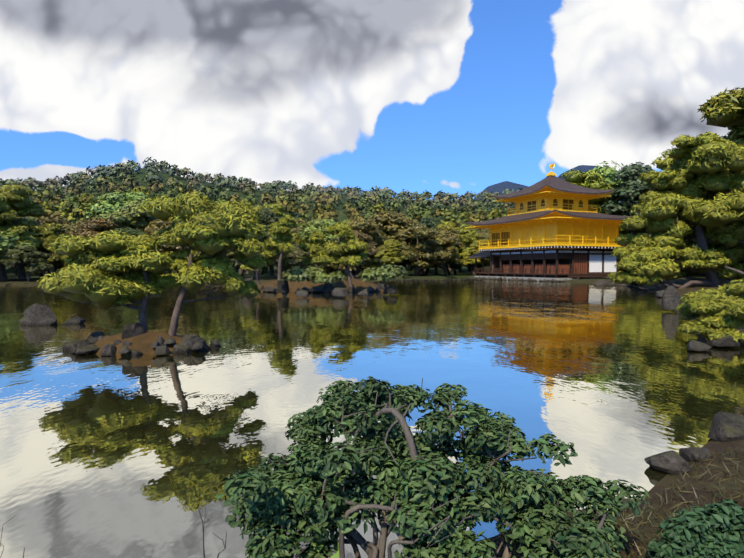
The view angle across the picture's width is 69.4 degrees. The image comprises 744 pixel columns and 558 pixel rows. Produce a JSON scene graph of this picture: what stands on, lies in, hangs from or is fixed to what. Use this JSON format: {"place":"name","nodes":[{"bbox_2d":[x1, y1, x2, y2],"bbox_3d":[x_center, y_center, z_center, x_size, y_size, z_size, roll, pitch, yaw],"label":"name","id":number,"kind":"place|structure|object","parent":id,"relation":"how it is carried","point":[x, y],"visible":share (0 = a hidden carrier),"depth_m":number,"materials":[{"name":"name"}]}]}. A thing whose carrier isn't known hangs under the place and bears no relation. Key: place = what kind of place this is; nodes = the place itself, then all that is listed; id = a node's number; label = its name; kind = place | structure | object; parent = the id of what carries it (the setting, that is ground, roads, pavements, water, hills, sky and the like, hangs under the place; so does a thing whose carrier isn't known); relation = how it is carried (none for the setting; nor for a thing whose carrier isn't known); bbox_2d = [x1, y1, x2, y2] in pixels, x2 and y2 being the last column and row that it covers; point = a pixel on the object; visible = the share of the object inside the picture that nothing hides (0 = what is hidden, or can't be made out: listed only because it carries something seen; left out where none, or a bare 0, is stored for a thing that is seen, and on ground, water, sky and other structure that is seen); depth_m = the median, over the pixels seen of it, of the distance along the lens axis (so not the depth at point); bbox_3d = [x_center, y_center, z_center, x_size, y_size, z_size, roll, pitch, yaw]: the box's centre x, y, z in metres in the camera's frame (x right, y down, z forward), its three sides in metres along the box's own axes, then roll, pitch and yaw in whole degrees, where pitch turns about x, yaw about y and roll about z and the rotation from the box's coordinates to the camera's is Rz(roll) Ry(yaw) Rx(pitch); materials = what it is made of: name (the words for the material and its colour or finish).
{"place":"outdoors","nodes":[
{"label":"outdoors","id":0,"kind":"place"},
{"bbox_2d":[0,278,743,557],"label":"pond water","id":1,"kind":"structure","parent":0,"point":[129,456],"depth_m":6.83,"materials":[{"name":"liquid"}]},
{"bbox_2d":[0,165,743,557],"bbox_3d":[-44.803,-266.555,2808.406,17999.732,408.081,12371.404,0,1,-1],"label":"terrain","id":2,"kind":"structure","parent":0,"point":[712,483],"depth_m":12.66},
{"bbox_2d":[5,261,31,274],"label":"tree","id":3,"kind":"object","parent":2,"relation":"on","point":[12,266],"visible":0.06,"depth_m":72.46,"materials":[{"name":"green plant"}]},
{"bbox_2d":[0,228,37,261],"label":"tree","id":4,"kind":"object","parent":2,"relation":"on","point":[7,240],"visible":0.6,"depth_m":46.70,"materials":[{"name":"green plant"}]},
{"bbox_2d":[0,194,38,279],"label":"tree","id":5,"kind":"object","parent":2,"relation":"on","point":[7,215],"visible":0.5,"depth_m":48.82,"materials":[{"name":"green plant"}]},
{"bbox_2d":[0,244,54,281],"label":"tree","id":6,"kind":"object","parent":2,"relation":"on","point":[27,252],"visible":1,"depth_m":45.29,"materials":[{"name":"green plant"}]},
{"bbox_2d":[0,182,62,278],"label":"tree","id":7,"kind":"object","parent":2,"relation":"on","point":[23,204],"visible":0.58,"depth_m":51.93,"materials":[{"name":"green plant"}]},
{"bbox_2d":[32,221,54,277],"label":"tree","id":8,"kind":"object","parent":2,"relation":"on","point":[40,274],"depth_m":60.70,"materials":[{"name":"green plant"}]},
{"bbox_2d":[34,233,67,276],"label":"tree","id":9,"kind":"object","parent":2,"relation":"on","point":[57,259],"visible":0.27,"depth_m":50.95,"materials":[{"name":"green plant"}]},
{"bbox_2d":[33,215,77,276],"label":"tree","id":10,"kind":"object","parent":2,"relation":"on","point":[48,220],"visible":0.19,"depth_m":65.24,"materials":[{"name":"green plant"}]},
{"bbox_2d":[41,224,77,269],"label":"tree","id":11,"kind":"object","parent":2,"relation":"on","point":[63,229],"visible":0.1,"depth_m":56.22,"materials":[{"name":"green plant"}]},
{"bbox_2d":[61,227,80,237],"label":"tree","id":12,"kind":"object","parent":2,"relation":"on","point":[68,231],"depth_m":54.30,"materials":[{"name":"green plant"}]},
{"bbox_2d":[64,215,129,239],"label":"tree","id":13,"kind":"object","parent":2,"relation":"on","point":[90,227],"visible":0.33,"depth_m":48.32,"materials":[{"name":"green plant"}]},
{"bbox_2d":[35,230,180,331],"bbox_3d":[-4.725,0.100,9.973,2.428,2.071,2.173,0,1,-1],"label":"islet pine","id":14,"kind":"object","parent":2,"relation":"on","point":[106,271],"visible":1,"depth_m":9.61,"materials":[{"name":"green plant"}]},
{"bbox_2d":[0,507,226,557],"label":"bank twigs","id":15,"kind":"object","parent":2,"relation":"on","point":[152,553],"visible":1,"depth_m":2.46,"materials":[{"name":"brown wood"}]},
{"bbox_2d":[84,190,171,247],"bbox_3d":[-26.953,-4.855,59.912,10.862,10.036,9.440,-1,4,5],"label":"tree","id":16,"kind":"object","parent":2,"relation":"on","point":[116,201],"visible":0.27,"depth_m":57.63,"materials":[{"name":"green plant"}]},
{"bbox_2d":[103,227,157,251],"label":"tree","id":17,"kind":"object","parent":2,"relation":"on","point":[131,231],"visible":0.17,"depth_m":47.37,"materials":[{"name":"green plant"}]},
{"bbox_2d":[98,197,178,253],"bbox_3d":[-23.674,-3.963,53.824,9.215,8.448,8.650,-1,2,-44],"label":"tree","id":18,"kind":"object","parent":2,"relation":"on","point":[130,215],"visible":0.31,"depth_m":51.77,"materials":[{"name":"green plant"}]},
{"bbox_2d":[140,219,189,273],"bbox_3d":[-19.845,-2.829,52.396,6.165,6.182,5.762,0,-2,8],"label":"tree","id":19,"kind":"object","parent":2,"relation":"on","point":[149,229],"visible":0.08,"depth_m":50.84,"materials":[{"name":"green plant"}]},
{"bbox_2d":[138,190,265,335],"bbox_3d":[-3.128,-0.202,10.040,2.371,2.721,1.890,0,1,-1],"label":"islet pine","id":20,"kind":"object","parent":2,"relation":"on","point":[199,227],"visible":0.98,"depth_m":9.66,"materials":[{"name":"green plant"}]},
{"bbox_2d":[224,250,236,270],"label":"tree","id":21,"kind":"object","parent":2,"relation":"on","point":[228,255],"visible":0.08,"depth_m":52.24,"materials":[{"name":"green plant"}]},
{"bbox_2d":[239,266,263,276],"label":"tree","id":22,"kind":"object","parent":2,"relation":"on","point":[241,271],"depth_m":62.96,"materials":[{"name":"green plant"}]},
{"bbox_2d":[223,207,282,279],"bbox_3d":[-11.639,-3.364,53.349,7.850,7.294,6.258,-3,3,23],"label":"tree","id":23,"kind":"object","parent":2,"relation":"on","point":[267,217],"visible":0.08,"depth_m":52.06,"materials":[{"name":"green plant"}]},
{"bbox_2d":[0,157,521,229],"bbox_3d":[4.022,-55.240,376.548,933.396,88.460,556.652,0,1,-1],"label":"forested hill","id":24,"kind":"structure","parent":2,"relation":"on","point":[48,188],"depth_m":355.72,"materials":[{"name":"green plant"}]},
{"bbox_2d":[261,266,268,274],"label":"tree","id":25,"kind":"object","parent":2,"relation":"on","point":[263,270],"visible":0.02,"depth_m":78.51,"materials":[{"name":"green plant"}]},
{"bbox_2d":[258,203,299,276],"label":"tree","id":26,"kind":"object","parent":2,"relation":"on","point":[278,208],"visible":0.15,"depth_m":66.91,"materials":[{"name":"green plant"}]},
{"bbox_2d":[266,243,300,277],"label":"tree","id":27,"kind":"object","parent":2,"relation":"on","point":[285,264],"visible":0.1,"depth_m":55.95,"materials":[{"name":"green plant"}]},
{"bbox_2d":[282,227,299,271],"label":"tree","id":28,"kind":"object","parent":2,"relation":"on","point":[293,230],"visible":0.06,"depth_m":87.91,"materials":[{"name":"green plant"}]},
{"bbox_2d":[295,236,306,268],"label":"tree","id":29,"kind":"object","parent":2,"relation":"on","point":[299,240],"visible":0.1,"depth_m":82.25,"materials":[{"name":"green plant"}]},
{"bbox_2d":[284,246,320,270],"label":"tree","id":30,"kind":"object","parent":2,"relation":"on","point":[298,253],"visible":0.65,"depth_m":53.81,"materials":[{"name":"green plant"}]},
{"bbox_2d":[240,214,407,287],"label":"trees","id":31,"kind":"object","parent":2,"relation":"on","point":[351,251],"visible":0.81,"depth_m":28.14,"materials":[{"name":"green plant"}]},
{"bbox_2d":[299,218,351,272],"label":"tree","id":32,"kind":"object","parent":2,"relation":"on","point":[322,224],"visible":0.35,"depth_m":66.39,"materials":[{"name":"green plant"}]},
{"bbox_2d":[320,247,338,272],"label":"tree","id":33,"kind":"object","parent":2,"relation":"on","point":[331,268],"visible":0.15,"depth_m":64.39,"materials":[{"name":"green plant"}]},
{"bbox_2d":[342,219,349,223],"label":"tree","id":34,"kind":"object","parent":2,"relation":"on","point":[345,221],"depth_m":84.73,"materials":[{"name":"green plant"}]},
{"bbox_2d":[335,230,379,277],"bbox_3d":[-1.565,-2.517,57.063,5.014,5.462,5.156,2,2,23],"label":"tree","id":35,"kind":"object","parent":2,"relation":"on","point":[371,249],"visible":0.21,"depth_m":56.41,"materials":[{"name":"green plant"}]},
{"bbox_2d":[330,218,390,276],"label":"tree","id":36,"kind":"object","parent":2,"relation":"on","point":[363,225],"visible":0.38,"depth_m":65.78,"materials":[{"name":"green plant"}]},
{"bbox_2d":[348,217,387,275],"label":"tree","id":37,"kind":"object","parent":2,"relation":"on","point":[354,273],"depth_m":70.17,"materials":[{"name":"green plant"}]},
{"bbox_2d":[358,258,385,276],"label":"tree","id":38,"kind":"object","parent":2,"relation":"on","point":[377,262],"visible":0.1,"depth_m":59.81,"materials":[{"name":"green plant"}]},
{"bbox_2d":[1,277,743,512],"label":"rocks","id":39,"kind":"object","parent":2,"relation":"on","point":[134,339],"visible":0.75,"depth_m":9.67,"materials":[{"name":"rock"}]},
{"bbox_2d":[374,239,404,266],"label":"tree","id":40,"kind":"object","parent":2,"relation":"on","point":[392,255],"visible":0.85,"depth_m":62.97,"materials":[{"name":"green plant"}]},
{"bbox_2d":[366,210,420,275],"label":"tree","id":41,"kind":"object","parent":2,"relation":"on","point":[393,219],"visible":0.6,"depth_m":72.80,"materials":[{"name":"green plant"}]},
{"bbox_2d":[378,215,415,265],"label":"tree","id":42,"kind":"object","parent":2,"relation":"on","point":[385,233],"visible":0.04,"depth_m":74.78,"materials":[{"name":"green plant"}]},
{"bbox_2d":[396,223,451,275],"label":"tree","id":43,"kind":"object","parent":2,"relation":"on","point":[424,234],"visible":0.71,"depth_m":70.87,"materials":[{"name":"green plant"}]},
{"bbox_2d":[407,225,445,275],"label":"tree","id":44,"kind":"object","parent":2,"relation":"on","point":[438,247],"visible":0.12,"depth_m":74.33,"materials":[{"name":"green plant"}]},
{"bbox_2d":[418,217,440,274],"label":"tree","id":45,"kind":"object","parent":2,"relation":"on","point":[427,222],"visible":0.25,"depth_m":83.18,"materials":[{"name":"green plant"}]},
{"bbox_2d":[216,376,651,557],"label":"camellia shrub","id":46,"kind":"object","parent":2,"relation":"on","point":[425,499],"visible":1,"depth_m":2.29,"materials":[{"name":"green plant"}]},
{"bbox_2d":[422,246,459,274],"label":"tree","id":47,"kind":"object","parent":2,"relation":"on","point":[454,254],"visible":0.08,"depth_m":80.11,"materials":[{"name":"green plant"}]},
{"bbox_2d":[428,228,464,275],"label":"tree","id":48,"kind":"object","parent":2,"relation":"on","point":[449,238],"visible":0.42,"depth_m":75.84,"materials":[{"name":"green plant"}]},
{"bbox_2d":[436,223,464,270],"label":"tree","id":49,"kind":"object","parent":2,"relation":"on","point":[450,227],"visible":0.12,"depth_m":109.44,"materials":[{"name":"green plant"}]},
{"bbox_2d":[445,244,457,274],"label":"tree","id":50,"kind":"object","parent":2,"relation":"on","point":[447,270],"depth_m":84.49,"materials":[{"name":"green plant"}]},
{"bbox_2d":[451,230,461,272],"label":"tree","id":51,"kind":"object","parent":2,"relation":"on","point":[457,233],"visible":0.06,"depth_m":99.84,"materials":[{"name":"green plant"}]},
{"bbox_2d":[447,241,467,273],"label":"tree","id":52,"kind":"object","parent":2,"relation":"on","point":[454,267],"visible":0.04,"depth_m":89.06,"materials":[{"name":"green plant"}]},
{"bbox_2d":[456,228,480,274],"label":"tree","id":53,"kind":"object","parent":2,"relation":"on","point":[467,237],"visible":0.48,"depth_m":81.71,"materials":[{"name":"green plant"}]},
{"bbox_2d":[454,239,489,274],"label":"tree","id":54,"kind":"object","parent":2,"relation":"on","point":[473,250],"visible":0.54,"depth_m":76.20,"materials":[{"name":"green plant"}]},
{"bbox_2d":[464,232,489,271],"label":"tree","id":55,"kind":"object","parent":2,"relation":"on","point":[483,236],"visible":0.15,"depth_m":83.23,"materials":[{"name":"green plant"}]},
{"bbox_2d":[477,229,489,265],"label":"tree","id":56,"kind":"object","parent":2,"relation":"on","point":[486,231],"visible":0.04,"depth_m":90.00,"materials":[{"name":"green plant"}]},
{"bbox_2d":[465,163,632,280],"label":"golden pavilion","id":57,"kind":"structure","parent":2,"relation":"on","point":[553,226],"depth_m":58.99,"materials":[{"name":"gold metal"}]},
{"bbox_2d":[385,442,743,557],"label":"dry grass","id":58,"kind":"structure","parent":2,"relation":"on","point":[649,518],"depth_m":3.18,"materials":[{"name":"brown plant"}]},
{"bbox_2d":[559,169,638,235],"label":"tree","id":59,"kind":"object","parent":2,"relation":"on","point":[591,179],"visible":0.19,"depth_m":68.25,"materials":[{"name":"green plant"}]},
{"bbox_2d":[589,160,623,210],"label":"tree","id":60,"kind":"object","parent":2,"relation":"on","point":[606,172],"visible":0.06,"depth_m":72.41,"materials":[{"name":"green plant"}]},
{"bbox_2d":[599,162,683,271],"bbox_3d":[31.530,-7.083,64.470,10.586,14.200,7.450,0,1,21],"label":"tree","id":61,"kind":"object","parent":2,"relation":"on","point":[630,190],"visible":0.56,"depth_m":63.31,"materials":[{"name":"green plant"}]},
{"bbox_2d":[636,231,651,236],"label":"tree","id":62,"kind":"object","parent":2,"relation":"on","point":[640,232],"visible":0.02,"depth_m":66.28,"materials":[{"name":"green plant"}]},
{"bbox_2d":[614,200,696,259],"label":"tree","id":63,"kind":"object","parent":2,"relation":"on","point":[691,242],"visible":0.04,"depth_m":66.40,"materials":[{"name":"green plant"}]},
{"bbox_2d":[605,132,743,341],"bbox_3d":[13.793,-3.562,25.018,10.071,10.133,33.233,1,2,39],"label":"pine","id":64,"kind":"object","parent":2,"relation":"on","point":[693,181],"visible":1,"depth_m":32.53,"materials":[{"name":"green plant"}]},
{"bbox_2d":[646,499,743,557],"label":"azalea shrub","id":65,"kind":"object","parent":2,"relation":"on","point":[698,532],"visible":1,"depth_m":2.37,"materials":[{"name":"green plant"}]},
{"bbox_2d":[697,87,743,198],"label":"tree","id":66,"kind":"object","parent":2,"relation":"on","point":[724,109],"visible":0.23,"depth_m":37.29,"materials":[{"name":"green plant"}]},
{"bbox_2d":[0,0,743,199],"label":"sky","id":67,"kind":"structure","parent":0,"point":[432,96],"materials":[{"name":"white"}]}
]}

